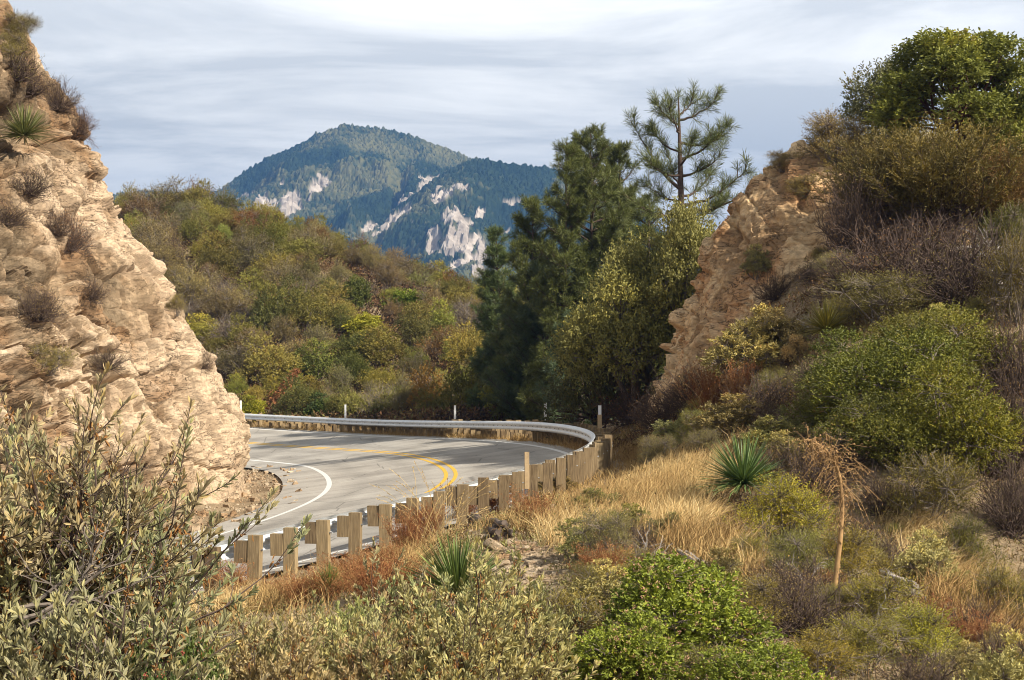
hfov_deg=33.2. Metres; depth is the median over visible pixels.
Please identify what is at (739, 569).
sage shrub
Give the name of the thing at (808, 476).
twiggy shrub
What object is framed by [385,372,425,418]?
chaparral shrub
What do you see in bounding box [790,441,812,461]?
loose shrub
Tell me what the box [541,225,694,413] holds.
tree
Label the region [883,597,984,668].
loose shrub
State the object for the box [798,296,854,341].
yucca
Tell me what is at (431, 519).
dry weed
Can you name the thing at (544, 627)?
woolly shrub
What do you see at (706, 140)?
pine tree
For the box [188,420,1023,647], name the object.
dry grass
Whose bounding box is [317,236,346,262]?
chaparral shrub
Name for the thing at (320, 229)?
chaparral shrub
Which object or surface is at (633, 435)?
undergrowth
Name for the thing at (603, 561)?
sage shrub
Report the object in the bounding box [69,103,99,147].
twiggy shrub
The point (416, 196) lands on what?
mountain
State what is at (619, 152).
pine tree
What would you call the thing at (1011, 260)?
loose shrub
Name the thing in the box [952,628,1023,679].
sage shrub
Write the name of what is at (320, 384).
chaparral shrub
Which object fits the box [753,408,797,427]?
twiggy shrub
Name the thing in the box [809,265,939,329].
loose shrub
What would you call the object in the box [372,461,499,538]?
tall grass
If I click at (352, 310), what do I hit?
chaparral shrub
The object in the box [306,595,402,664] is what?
woolly shrub
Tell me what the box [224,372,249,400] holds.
chaparral shrub
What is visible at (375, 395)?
chaparral shrub
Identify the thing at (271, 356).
chaparral shrub
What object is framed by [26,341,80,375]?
loose shrub
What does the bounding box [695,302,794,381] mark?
sage shrub
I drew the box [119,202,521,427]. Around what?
undergrowth
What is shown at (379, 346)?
chaparral shrub
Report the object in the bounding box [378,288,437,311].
chaparral shrub
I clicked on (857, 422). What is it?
green shrub
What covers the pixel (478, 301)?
chaparral shrub
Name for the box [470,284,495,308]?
chaparral shrub
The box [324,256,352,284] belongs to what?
chaparral shrub
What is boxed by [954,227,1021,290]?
dead branch
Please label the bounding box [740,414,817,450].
sage shrub
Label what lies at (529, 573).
rock
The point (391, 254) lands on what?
chaparral shrub
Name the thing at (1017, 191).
feathery shrub
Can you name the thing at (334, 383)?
chaparral shrub
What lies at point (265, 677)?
woolly shrub
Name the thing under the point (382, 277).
chaparral shrub
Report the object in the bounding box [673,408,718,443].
loose shrub
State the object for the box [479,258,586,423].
pine tree
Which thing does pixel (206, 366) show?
twiggy shrub
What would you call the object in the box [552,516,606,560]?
sage shrub
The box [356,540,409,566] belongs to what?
dry weed
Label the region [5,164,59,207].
twiggy shrub
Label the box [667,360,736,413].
dry weed
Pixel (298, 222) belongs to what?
chaparral shrub
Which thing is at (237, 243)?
chaparral shrub
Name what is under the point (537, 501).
dry weed
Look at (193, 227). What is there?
chaparral shrub
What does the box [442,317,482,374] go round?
chaparral shrub
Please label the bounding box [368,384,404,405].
chaparral shrub
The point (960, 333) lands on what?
green shrub
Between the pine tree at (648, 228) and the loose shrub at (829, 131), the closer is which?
the loose shrub at (829, 131)
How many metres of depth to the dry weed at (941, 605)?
14.59 m
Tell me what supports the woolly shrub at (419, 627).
on the ground at (790, 309)
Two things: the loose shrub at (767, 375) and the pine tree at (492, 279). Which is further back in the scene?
the pine tree at (492, 279)
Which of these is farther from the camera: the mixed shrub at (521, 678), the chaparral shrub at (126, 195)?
the chaparral shrub at (126, 195)
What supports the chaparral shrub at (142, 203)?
on the ground at (790, 309)
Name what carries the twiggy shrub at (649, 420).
on the ground at (790, 309)
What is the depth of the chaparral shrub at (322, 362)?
102.16 m
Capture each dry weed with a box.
[189,557,256,596]
[239,575,286,592]
[256,570,327,607]
[295,563,362,601]
[297,550,364,576]
[333,553,404,604]
[334,546,397,589]
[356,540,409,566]
[357,552,442,616]
[372,555,437,599]
[373,505,432,548]
[397,498,465,540]
[439,480,496,518]
[477,482,525,514]
[502,489,558,523]
[566,537,651,577]
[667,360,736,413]
[714,358,763,405]
[806,566,849,591]
[892,591,965,629]
[945,607,1010,651]
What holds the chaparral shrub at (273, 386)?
on the ground at (790, 309)
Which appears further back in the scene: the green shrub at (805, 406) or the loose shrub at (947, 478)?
the green shrub at (805, 406)
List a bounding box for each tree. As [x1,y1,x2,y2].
[463,224,520,415]
[474,295,519,410]
[479,192,557,420]
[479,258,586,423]
[516,137,599,421]
[522,123,634,423]
[531,307,627,424]
[537,298,652,437]
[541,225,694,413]
[584,139,664,388]
[614,78,763,221]
[614,187,671,400]
[640,192,720,329]
[838,55,934,137]
[860,25,1023,146]
[968,75,1023,169]
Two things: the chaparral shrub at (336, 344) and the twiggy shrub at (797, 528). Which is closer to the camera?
the twiggy shrub at (797, 528)
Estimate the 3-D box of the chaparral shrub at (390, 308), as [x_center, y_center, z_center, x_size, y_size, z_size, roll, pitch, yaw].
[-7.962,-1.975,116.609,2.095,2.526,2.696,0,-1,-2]
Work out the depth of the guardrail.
34.73 m
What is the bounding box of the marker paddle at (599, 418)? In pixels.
[598,405,601,427]
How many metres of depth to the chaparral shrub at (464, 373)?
96.58 m
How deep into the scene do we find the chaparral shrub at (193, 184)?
140.85 m
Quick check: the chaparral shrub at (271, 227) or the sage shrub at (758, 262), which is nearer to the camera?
the sage shrub at (758, 262)
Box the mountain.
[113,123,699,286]
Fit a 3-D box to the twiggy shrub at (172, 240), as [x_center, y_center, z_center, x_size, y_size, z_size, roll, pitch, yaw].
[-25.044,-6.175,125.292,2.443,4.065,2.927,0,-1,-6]
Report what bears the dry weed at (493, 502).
on the ground at (790, 309)
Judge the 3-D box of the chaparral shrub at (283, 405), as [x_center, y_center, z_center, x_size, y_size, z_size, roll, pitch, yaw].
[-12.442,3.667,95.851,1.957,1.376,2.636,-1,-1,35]
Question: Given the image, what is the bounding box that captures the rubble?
[168,464,578,607]
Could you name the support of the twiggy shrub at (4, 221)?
on the cliff
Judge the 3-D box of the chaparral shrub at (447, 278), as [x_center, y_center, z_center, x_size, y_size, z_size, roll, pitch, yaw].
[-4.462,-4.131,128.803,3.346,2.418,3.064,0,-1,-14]
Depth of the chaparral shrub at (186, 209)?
132.52 m
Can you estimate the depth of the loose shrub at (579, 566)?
18.00 m
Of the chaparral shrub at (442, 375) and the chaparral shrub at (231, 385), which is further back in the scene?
the chaparral shrub at (231, 385)
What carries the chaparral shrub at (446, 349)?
on the ground at (790, 309)
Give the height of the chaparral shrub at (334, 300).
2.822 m
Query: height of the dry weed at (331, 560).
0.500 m
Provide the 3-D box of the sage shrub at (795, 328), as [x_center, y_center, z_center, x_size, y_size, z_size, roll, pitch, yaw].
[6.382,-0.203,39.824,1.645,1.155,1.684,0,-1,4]
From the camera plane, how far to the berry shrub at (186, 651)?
6.52 m
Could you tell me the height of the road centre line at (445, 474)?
1.774 m
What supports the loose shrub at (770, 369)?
on the ground at (790, 309)
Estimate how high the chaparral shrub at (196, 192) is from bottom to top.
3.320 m
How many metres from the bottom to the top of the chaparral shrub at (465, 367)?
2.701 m
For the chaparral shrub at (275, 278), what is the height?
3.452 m
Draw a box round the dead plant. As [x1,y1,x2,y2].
[266,368,301,408]
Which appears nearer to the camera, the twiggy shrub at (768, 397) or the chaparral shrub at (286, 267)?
the twiggy shrub at (768, 397)
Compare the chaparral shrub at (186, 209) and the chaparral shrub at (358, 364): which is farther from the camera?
the chaparral shrub at (186, 209)
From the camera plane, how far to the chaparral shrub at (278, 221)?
130.13 m
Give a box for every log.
[677,549,704,568]
[880,568,925,599]
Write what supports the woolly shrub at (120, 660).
on the ground at (790, 309)
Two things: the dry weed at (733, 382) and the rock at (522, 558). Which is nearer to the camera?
the rock at (522, 558)
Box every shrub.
[0,9,43,42]
[0,29,34,66]
[0,194,40,229]
[0,361,224,649]
[0,384,195,555]
[0,398,280,638]
[0,431,137,657]
[0,477,219,677]
[0,526,242,679]
[0,605,219,679]
[1,423,312,671]
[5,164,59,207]
[9,48,45,90]
[9,282,68,331]
[24,67,57,108]
[24,418,241,608]
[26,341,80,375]
[33,609,269,679]
[44,73,84,119]
[44,205,78,243]
[56,208,101,262]
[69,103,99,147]
[73,274,112,311]
[84,340,135,384]
[100,520,160,607]
[113,181,148,204]
[113,186,140,204]
[115,196,130,220]
[115,647,124,679]
[116,200,145,218]
[123,209,154,234]
[124,185,170,223]
[124,624,227,679]
[128,207,186,250]
[134,641,231,679]
[137,223,190,265]
[139,174,196,211]
[140,664,185,679]
[147,193,172,220]
[154,231,183,264]
[154,596,216,677]
[158,223,185,240]
[160,198,211,233]
[163,292,186,316]
[165,262,199,301]
[166,257,198,275]
[172,255,223,311]
[172,596,261,671]
[175,210,215,244]
[178,178,217,204]
[182,292,212,326]
[185,210,214,235]
[186,234,221,258]
[186,311,219,342]
[187,174,216,204]
[187,287,253,326]
[188,261,226,297]
[188,591,306,676]
[189,228,242,286]
[192,182,247,212]
[193,273,257,305]
[194,198,231,222]
[194,632,239,679]
[196,311,269,343]
[197,346,215,376]
[200,609,335,679]
[203,336,232,353]
[207,207,239,232]
[208,335,274,379]
[214,301,264,326]
[215,222,232,240]
[215,349,232,369]
[218,219,272,265]
[218,312,267,351]
[221,280,258,313]
[223,207,268,235]
[223,325,274,354]
[223,643,270,674]
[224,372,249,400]
[229,229,282,275]
[232,217,256,240]
[232,331,310,387]
[234,266,271,301]
[236,200,281,222]
[239,384,268,402]
[240,589,338,679]
[241,394,266,421]
[245,249,301,279]
[246,280,286,329]
[247,283,299,342]
[251,211,289,254]
[255,260,306,292]
[257,210,285,228]
[258,253,315,283]
[260,373,280,398]
[262,272,317,322]
[265,210,296,243]
[265,313,301,349]
[268,396,303,411]
[270,236,327,261]
[271,374,319,415]
[278,336,343,384]
[279,336,322,370]
[279,368,305,389]
[282,216,335,258]
[283,276,352,311]
[284,251,329,275]
[284,280,337,338]
[284,608,397,676]
[289,215,305,228]
[290,217,308,232]
[295,269,344,291]
[298,249,320,282]
[299,215,330,240]
[301,322,338,357]
[301,375,325,401]
[302,390,334,416]
[303,278,358,312]
[304,625,407,665]
[305,389,331,407]
[305,591,444,679]
[306,562,344,591]
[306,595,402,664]
[307,222,351,248]
[310,212,327,230]
[311,276,340,300]
[313,379,328,390]
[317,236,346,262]
[317,604,497,679]
[318,363,356,396]
[319,386,354,414]
[319,537,460,653]
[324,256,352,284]
[324,301,352,339]
[325,337,347,355]
[327,301,361,327]
[331,231,350,247]
[332,331,378,365]
[333,243,348,258]
[335,391,371,417]
[337,350,372,388]
[338,246,367,272]
[339,274,373,312]
[341,311,386,337]
[343,380,402,417]
[344,238,377,270]
[347,232,375,249]
[347,279,380,293]
[348,329,393,349]
[349,535,559,679]
[350,321,412,371]
[353,365,402,389]
[356,243,389,278]
[362,379,383,397]
[363,570,476,643]
[366,392,394,418]
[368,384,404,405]
[371,257,407,290]
[377,286,404,299]
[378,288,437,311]
[380,252,439,284]
[381,295,404,323]
[383,246,407,264]
[383,375,420,393]
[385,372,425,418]
[385,555,617,679]
[386,612,494,676]
[388,268,406,287]
[391,306,424,336]
[392,367,411,388]
[394,259,430,273]
[394,344,430,371]
[395,348,437,380]
[398,301,437,352]
[403,268,442,291]
[403,300,439,323]
[404,363,453,418]
[412,323,476,363]
[412,379,456,418]
[413,278,447,316]
[425,400,461,419]
[425,581,597,678]
[427,297,456,342]
[428,259,455,283]
[430,367,458,397]
[431,278,469,295]
[432,369,465,397]
[435,269,473,292]
[435,345,491,420]
[438,274,476,299]
[438,333,474,368]
[440,539,578,679]
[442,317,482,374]
[443,285,482,309]
[443,297,481,335]
[446,527,593,678]
[451,294,476,315]
[452,356,484,377]
[452,365,479,385]
[458,296,495,321]
[467,270,480,292]
[467,328,501,342]
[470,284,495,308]
[474,268,521,299]
[476,383,516,420]
[476,667,551,679]
[523,581,558,599]
[535,586,610,641]
[538,475,580,494]
[544,564,634,627]
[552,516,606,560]
[554,606,694,679]
[562,548,606,578]
[563,559,620,590]
[564,503,638,554]
[571,487,620,506]
[580,534,684,570]
[583,557,635,584]
[584,374,655,433]
[591,515,663,550]
[595,548,787,671]
[598,546,660,573]
[599,502,650,535]
[600,556,654,591]
[618,388,681,447]
[634,359,710,422]
[636,431,677,468]
[645,510,691,539]
[651,409,707,449]
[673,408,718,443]
[674,639,744,678]
[681,392,761,436]
[682,396,704,414]
[682,424,722,454]
[683,638,836,679]
[689,545,747,590]
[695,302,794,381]
[699,574,739,640]
[712,466,846,544]
[714,370,798,420]
[717,570,789,633]
[720,557,750,580]
[728,432,748,448]
[728,533,778,566]
[732,567,892,642]
[733,442,815,485]
[734,440,753,452]
[739,242,774,279]
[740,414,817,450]
[743,372,775,400]
[743,550,855,610]
[748,266,797,306]
[748,402,789,424]
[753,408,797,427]
[755,368,796,395]
[756,307,810,347]
[759,427,876,506]
[759,524,848,583]
[760,364,788,376]
[761,429,803,458]
[762,149,799,172]
[765,420,889,482]
[765,548,806,572]
[767,622,875,679]
[769,514,834,534]
[770,351,793,367]
[775,371,876,430]
[780,334,815,361]
[783,259,820,287]
[784,174,820,198]
[784,357,826,390]
[784,418,803,430]
[788,104,880,164]
[789,250,894,316]
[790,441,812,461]
[791,122,955,219]
[794,322,905,398]
[796,609,925,676]
[798,527,836,556]
[799,210,995,310]
[805,580,854,620]
[806,342,828,359]
[807,163,908,260]
[807,263,823,284]
[807,322,978,424]
[808,245,829,261]
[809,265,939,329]
[810,423,850,451]
[812,248,860,278]
[812,520,911,583]
[814,386,946,470]
[814,506,837,525]
[816,300,842,318]
[817,289,868,326]
[828,459,929,526]
[828,566,942,635]
[830,509,883,536]
[843,111,1023,231]
[849,641,975,679]
[850,198,969,255]
[852,517,891,539]
[860,310,970,349]
[861,528,915,568]
[864,354,1023,478]
[864,545,886,569]
[866,445,985,530]
[869,202,1020,316]
[871,543,902,570]
[880,311,926,334]
[883,297,1023,400]
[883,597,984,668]
[886,525,972,588]
[923,639,983,679]
[928,592,1023,645]
[929,302,973,330]
[930,510,1016,573]
[943,555,1023,621]
[947,139,1023,229]
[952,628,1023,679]
[956,356,1023,485]
[960,295,993,318]
[968,622,1023,662]
[969,225,1023,326]
[969,445,1023,545]
[970,195,1023,255]
[971,301,1023,407]
[977,622,1023,658]
[993,466,1023,503]
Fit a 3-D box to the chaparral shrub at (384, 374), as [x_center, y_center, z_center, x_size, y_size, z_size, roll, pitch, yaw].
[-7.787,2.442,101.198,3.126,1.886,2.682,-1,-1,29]
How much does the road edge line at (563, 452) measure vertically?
1.778 m
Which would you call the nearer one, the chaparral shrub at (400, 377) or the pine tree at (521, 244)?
the pine tree at (521, 244)
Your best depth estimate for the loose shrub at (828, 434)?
28.94 m
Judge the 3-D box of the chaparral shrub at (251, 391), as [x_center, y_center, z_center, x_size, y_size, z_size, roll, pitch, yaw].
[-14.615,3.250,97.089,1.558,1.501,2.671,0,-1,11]
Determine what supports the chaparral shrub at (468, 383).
on the ground at (790, 309)
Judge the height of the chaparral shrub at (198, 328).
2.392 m
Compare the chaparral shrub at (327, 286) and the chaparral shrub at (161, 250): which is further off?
the chaparral shrub at (161, 250)
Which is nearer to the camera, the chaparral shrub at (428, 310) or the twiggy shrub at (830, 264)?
the twiggy shrub at (830, 264)
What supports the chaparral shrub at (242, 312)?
on the ground at (790, 309)
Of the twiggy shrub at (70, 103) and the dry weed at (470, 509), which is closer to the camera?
the dry weed at (470, 509)
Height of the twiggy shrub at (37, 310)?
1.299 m
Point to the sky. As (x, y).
(210, 89)
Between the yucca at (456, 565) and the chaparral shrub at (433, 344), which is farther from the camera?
the chaparral shrub at (433, 344)
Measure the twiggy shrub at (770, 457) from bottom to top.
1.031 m
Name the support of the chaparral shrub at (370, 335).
on the ground at (790, 309)
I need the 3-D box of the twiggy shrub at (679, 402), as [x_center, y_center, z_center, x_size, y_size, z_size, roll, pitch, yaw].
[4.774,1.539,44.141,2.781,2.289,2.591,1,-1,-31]
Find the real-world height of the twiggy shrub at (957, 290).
3.099 m
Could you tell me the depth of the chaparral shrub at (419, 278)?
125.84 m
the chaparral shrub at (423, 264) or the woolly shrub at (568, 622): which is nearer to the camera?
the woolly shrub at (568, 622)
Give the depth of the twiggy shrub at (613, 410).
56.34 m
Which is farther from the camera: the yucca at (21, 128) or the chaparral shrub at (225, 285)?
the chaparral shrub at (225, 285)
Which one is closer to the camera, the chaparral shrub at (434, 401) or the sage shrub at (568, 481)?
the sage shrub at (568, 481)
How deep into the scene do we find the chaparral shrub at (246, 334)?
105.33 m
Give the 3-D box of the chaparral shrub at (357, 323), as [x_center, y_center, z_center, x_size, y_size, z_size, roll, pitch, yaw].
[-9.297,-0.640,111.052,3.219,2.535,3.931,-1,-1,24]
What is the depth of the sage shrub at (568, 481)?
37.44 m
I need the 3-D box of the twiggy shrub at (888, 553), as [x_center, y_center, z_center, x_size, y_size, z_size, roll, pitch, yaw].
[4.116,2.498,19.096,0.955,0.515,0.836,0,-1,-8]
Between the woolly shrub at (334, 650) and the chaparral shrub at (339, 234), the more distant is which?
the chaparral shrub at (339, 234)
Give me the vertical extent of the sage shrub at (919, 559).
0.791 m
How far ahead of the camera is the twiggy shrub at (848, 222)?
42.46 m
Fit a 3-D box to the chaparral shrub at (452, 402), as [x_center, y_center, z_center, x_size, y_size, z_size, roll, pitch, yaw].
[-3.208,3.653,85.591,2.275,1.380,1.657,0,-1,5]
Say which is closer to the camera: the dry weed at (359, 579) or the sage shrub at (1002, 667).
the sage shrub at (1002, 667)
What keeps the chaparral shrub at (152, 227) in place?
on the ground at (790, 309)
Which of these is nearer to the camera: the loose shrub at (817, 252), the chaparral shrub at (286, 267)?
the loose shrub at (817, 252)
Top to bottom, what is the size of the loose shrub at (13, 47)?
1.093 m
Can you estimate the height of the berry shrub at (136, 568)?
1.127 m
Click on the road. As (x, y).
(355, 475)
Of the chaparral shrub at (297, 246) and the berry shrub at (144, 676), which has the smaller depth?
the berry shrub at (144, 676)
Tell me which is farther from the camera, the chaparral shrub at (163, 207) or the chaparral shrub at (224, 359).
the chaparral shrub at (163, 207)
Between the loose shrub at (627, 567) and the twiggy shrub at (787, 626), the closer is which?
the twiggy shrub at (787, 626)
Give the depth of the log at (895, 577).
17.66 m
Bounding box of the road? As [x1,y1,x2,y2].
[154,427,574,598]
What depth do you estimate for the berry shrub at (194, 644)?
8.22 m
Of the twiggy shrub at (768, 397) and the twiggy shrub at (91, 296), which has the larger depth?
the twiggy shrub at (91, 296)
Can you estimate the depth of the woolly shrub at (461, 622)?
9.67 m
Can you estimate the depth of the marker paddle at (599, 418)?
50.30 m
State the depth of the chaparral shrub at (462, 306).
120.69 m
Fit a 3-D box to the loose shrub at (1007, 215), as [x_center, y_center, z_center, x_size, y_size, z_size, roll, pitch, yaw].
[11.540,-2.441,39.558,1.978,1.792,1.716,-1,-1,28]
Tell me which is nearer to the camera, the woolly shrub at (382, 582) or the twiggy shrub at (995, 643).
the woolly shrub at (382, 582)
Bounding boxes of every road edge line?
[182,460,331,545]
[196,428,566,589]
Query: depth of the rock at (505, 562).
20.78 m
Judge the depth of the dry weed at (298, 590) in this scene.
19.65 m
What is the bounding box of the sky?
[8,0,1023,230]
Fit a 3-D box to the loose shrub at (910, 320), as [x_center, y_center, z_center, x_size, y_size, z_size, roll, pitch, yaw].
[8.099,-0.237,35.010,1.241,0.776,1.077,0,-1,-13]
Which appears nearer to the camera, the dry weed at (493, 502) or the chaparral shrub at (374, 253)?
the dry weed at (493, 502)
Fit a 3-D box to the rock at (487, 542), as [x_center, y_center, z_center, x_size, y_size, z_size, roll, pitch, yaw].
[-0.246,2.670,22.223,0.300,0.185,0.271,8,-16,34]
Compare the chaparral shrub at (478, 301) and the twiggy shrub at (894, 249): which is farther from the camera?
the chaparral shrub at (478, 301)
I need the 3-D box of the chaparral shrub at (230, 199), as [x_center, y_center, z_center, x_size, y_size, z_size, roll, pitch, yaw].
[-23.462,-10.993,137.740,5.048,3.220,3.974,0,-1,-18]
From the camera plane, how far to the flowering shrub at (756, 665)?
10.89 m
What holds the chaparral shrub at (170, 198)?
on the ground at (790, 309)
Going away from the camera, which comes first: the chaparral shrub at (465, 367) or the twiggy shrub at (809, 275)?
the twiggy shrub at (809, 275)
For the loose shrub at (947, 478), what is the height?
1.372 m
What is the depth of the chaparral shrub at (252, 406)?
94.24 m
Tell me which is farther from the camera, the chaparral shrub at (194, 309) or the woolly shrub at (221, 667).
the chaparral shrub at (194, 309)
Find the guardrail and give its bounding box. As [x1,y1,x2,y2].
[161,413,612,598]
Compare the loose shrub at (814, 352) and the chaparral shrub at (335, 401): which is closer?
the loose shrub at (814, 352)
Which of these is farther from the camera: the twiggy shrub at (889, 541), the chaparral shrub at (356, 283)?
the chaparral shrub at (356, 283)
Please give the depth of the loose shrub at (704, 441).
32.67 m
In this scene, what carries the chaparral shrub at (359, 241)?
on the ground at (790, 309)
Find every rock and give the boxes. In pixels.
[466,513,516,540]
[479,534,491,539]
[482,538,503,549]
[499,560,509,566]
[509,555,525,560]
[522,570,537,579]
[523,559,542,566]
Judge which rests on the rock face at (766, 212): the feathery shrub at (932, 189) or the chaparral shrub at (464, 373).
the feathery shrub at (932, 189)
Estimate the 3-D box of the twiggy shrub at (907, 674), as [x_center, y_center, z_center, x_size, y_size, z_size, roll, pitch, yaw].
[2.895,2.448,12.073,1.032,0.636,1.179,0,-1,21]
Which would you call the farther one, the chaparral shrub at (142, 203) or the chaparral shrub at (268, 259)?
the chaparral shrub at (142, 203)
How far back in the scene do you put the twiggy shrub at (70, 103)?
52.84 m
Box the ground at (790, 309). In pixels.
[138,137,1023,679]
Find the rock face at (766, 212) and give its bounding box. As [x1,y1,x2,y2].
[645,137,989,445]
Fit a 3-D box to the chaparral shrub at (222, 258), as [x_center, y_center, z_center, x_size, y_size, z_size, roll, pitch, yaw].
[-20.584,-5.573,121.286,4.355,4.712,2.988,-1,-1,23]
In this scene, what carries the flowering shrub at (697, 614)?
on the ground at (790, 309)
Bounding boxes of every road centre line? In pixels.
[248,443,447,492]
[250,442,457,488]
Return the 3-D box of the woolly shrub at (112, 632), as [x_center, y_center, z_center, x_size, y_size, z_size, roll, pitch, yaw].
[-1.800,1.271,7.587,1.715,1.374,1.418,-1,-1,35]
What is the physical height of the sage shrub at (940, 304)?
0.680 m
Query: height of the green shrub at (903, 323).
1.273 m
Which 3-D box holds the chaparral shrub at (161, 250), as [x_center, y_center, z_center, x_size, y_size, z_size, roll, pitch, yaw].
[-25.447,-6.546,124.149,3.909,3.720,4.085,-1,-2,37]
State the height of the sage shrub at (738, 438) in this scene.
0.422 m
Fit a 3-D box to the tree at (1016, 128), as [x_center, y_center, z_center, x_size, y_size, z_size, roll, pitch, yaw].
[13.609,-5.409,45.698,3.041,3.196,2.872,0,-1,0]
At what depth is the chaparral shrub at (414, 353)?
105.13 m
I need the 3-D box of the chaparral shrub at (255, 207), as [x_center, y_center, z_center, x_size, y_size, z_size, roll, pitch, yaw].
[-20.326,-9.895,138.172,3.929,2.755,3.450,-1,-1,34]
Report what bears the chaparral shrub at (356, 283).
on the ground at (790, 309)
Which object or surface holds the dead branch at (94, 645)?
on the ground at (790, 309)
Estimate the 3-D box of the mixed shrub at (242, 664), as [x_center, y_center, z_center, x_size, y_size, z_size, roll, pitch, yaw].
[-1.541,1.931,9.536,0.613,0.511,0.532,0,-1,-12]
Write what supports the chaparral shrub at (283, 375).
on the ground at (790, 309)
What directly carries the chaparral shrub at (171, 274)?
on the ground at (790, 309)
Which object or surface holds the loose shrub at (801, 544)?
on the ground at (790, 309)
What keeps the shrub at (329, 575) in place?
on the ground at (790, 309)
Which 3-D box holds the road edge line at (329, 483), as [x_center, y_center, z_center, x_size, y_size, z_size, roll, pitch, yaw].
[-18.754,5.377,61.593,23.093,1.779,83.498,0,-1,-12]
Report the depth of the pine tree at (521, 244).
78.89 m
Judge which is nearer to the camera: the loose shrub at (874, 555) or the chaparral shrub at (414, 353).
the loose shrub at (874, 555)
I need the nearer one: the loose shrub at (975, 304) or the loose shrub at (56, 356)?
the loose shrub at (975, 304)
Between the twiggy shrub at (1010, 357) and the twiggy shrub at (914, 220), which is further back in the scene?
the twiggy shrub at (914, 220)
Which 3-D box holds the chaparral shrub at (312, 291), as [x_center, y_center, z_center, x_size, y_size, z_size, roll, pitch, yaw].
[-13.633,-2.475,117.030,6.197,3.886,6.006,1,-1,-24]
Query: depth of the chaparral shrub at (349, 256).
128.30 m
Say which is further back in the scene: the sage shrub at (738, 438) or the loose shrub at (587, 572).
the sage shrub at (738, 438)
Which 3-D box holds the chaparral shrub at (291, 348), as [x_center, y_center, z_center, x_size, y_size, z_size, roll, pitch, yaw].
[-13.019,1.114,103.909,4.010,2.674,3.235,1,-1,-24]
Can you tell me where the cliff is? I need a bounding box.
[0,0,250,513]
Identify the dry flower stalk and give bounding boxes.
[785,422,882,612]
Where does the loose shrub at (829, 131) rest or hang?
on the rock face at (766, 212)
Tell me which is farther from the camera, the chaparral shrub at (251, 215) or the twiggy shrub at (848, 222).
the chaparral shrub at (251, 215)
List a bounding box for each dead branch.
[4,445,179,572]
[8,502,177,642]
[70,608,127,679]
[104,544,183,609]
[631,524,684,562]
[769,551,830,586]
[848,591,901,633]
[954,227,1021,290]
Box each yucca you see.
[0,103,57,154]
[387,530,520,593]
[686,431,794,505]
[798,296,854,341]
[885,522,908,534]
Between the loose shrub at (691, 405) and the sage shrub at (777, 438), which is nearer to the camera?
the sage shrub at (777, 438)
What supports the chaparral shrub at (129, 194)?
on the ground at (790, 309)
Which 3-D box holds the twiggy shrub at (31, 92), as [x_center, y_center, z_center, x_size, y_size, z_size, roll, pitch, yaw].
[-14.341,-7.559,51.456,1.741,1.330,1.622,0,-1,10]
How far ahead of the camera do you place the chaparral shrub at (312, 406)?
93.28 m
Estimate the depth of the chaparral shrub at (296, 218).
141.43 m
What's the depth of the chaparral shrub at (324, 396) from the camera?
95.24 m
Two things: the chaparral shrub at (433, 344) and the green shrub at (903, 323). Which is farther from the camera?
the chaparral shrub at (433, 344)
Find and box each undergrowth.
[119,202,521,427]
[175,129,1023,679]
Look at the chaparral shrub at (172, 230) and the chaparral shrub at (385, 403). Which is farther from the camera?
the chaparral shrub at (172, 230)
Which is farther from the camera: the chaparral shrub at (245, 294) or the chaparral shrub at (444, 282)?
the chaparral shrub at (444, 282)
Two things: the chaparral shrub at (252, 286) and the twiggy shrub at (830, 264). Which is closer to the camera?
the twiggy shrub at (830, 264)
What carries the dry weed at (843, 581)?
on the ground at (790, 309)
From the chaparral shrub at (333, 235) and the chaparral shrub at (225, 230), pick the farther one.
the chaparral shrub at (333, 235)
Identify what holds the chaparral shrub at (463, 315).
on the ground at (790, 309)
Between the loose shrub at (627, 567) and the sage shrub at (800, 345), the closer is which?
the loose shrub at (627, 567)
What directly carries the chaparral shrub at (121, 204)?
on the ground at (790, 309)
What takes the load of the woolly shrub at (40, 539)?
on the ground at (790, 309)
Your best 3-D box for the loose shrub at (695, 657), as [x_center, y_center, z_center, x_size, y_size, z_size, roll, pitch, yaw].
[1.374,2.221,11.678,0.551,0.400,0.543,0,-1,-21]
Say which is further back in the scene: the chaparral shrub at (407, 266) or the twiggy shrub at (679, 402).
the chaparral shrub at (407, 266)
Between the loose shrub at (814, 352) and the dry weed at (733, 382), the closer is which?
the loose shrub at (814, 352)
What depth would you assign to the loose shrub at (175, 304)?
50.53 m
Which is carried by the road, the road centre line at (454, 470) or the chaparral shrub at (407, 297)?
the road centre line at (454, 470)
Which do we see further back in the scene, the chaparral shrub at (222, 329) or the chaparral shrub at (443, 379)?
the chaparral shrub at (222, 329)
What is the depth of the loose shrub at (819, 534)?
18.92 m
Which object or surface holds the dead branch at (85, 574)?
attached to the woolly shrub at (40, 539)
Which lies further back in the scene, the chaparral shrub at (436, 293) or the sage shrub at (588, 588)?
the chaparral shrub at (436, 293)
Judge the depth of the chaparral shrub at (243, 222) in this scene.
129.87 m
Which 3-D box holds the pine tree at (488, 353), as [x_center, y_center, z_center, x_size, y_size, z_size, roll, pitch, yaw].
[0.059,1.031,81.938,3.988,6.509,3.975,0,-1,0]
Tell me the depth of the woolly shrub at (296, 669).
9.07 m
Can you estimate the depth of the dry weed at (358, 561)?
20.17 m
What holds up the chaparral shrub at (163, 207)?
on the ground at (790, 309)
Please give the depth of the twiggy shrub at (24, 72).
48.85 m
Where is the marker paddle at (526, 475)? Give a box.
[524,452,528,488]
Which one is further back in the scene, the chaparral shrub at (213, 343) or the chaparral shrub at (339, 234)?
the chaparral shrub at (339, 234)
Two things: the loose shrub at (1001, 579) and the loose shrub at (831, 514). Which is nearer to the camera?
the loose shrub at (1001, 579)
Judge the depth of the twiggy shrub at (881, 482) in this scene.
26.02 m

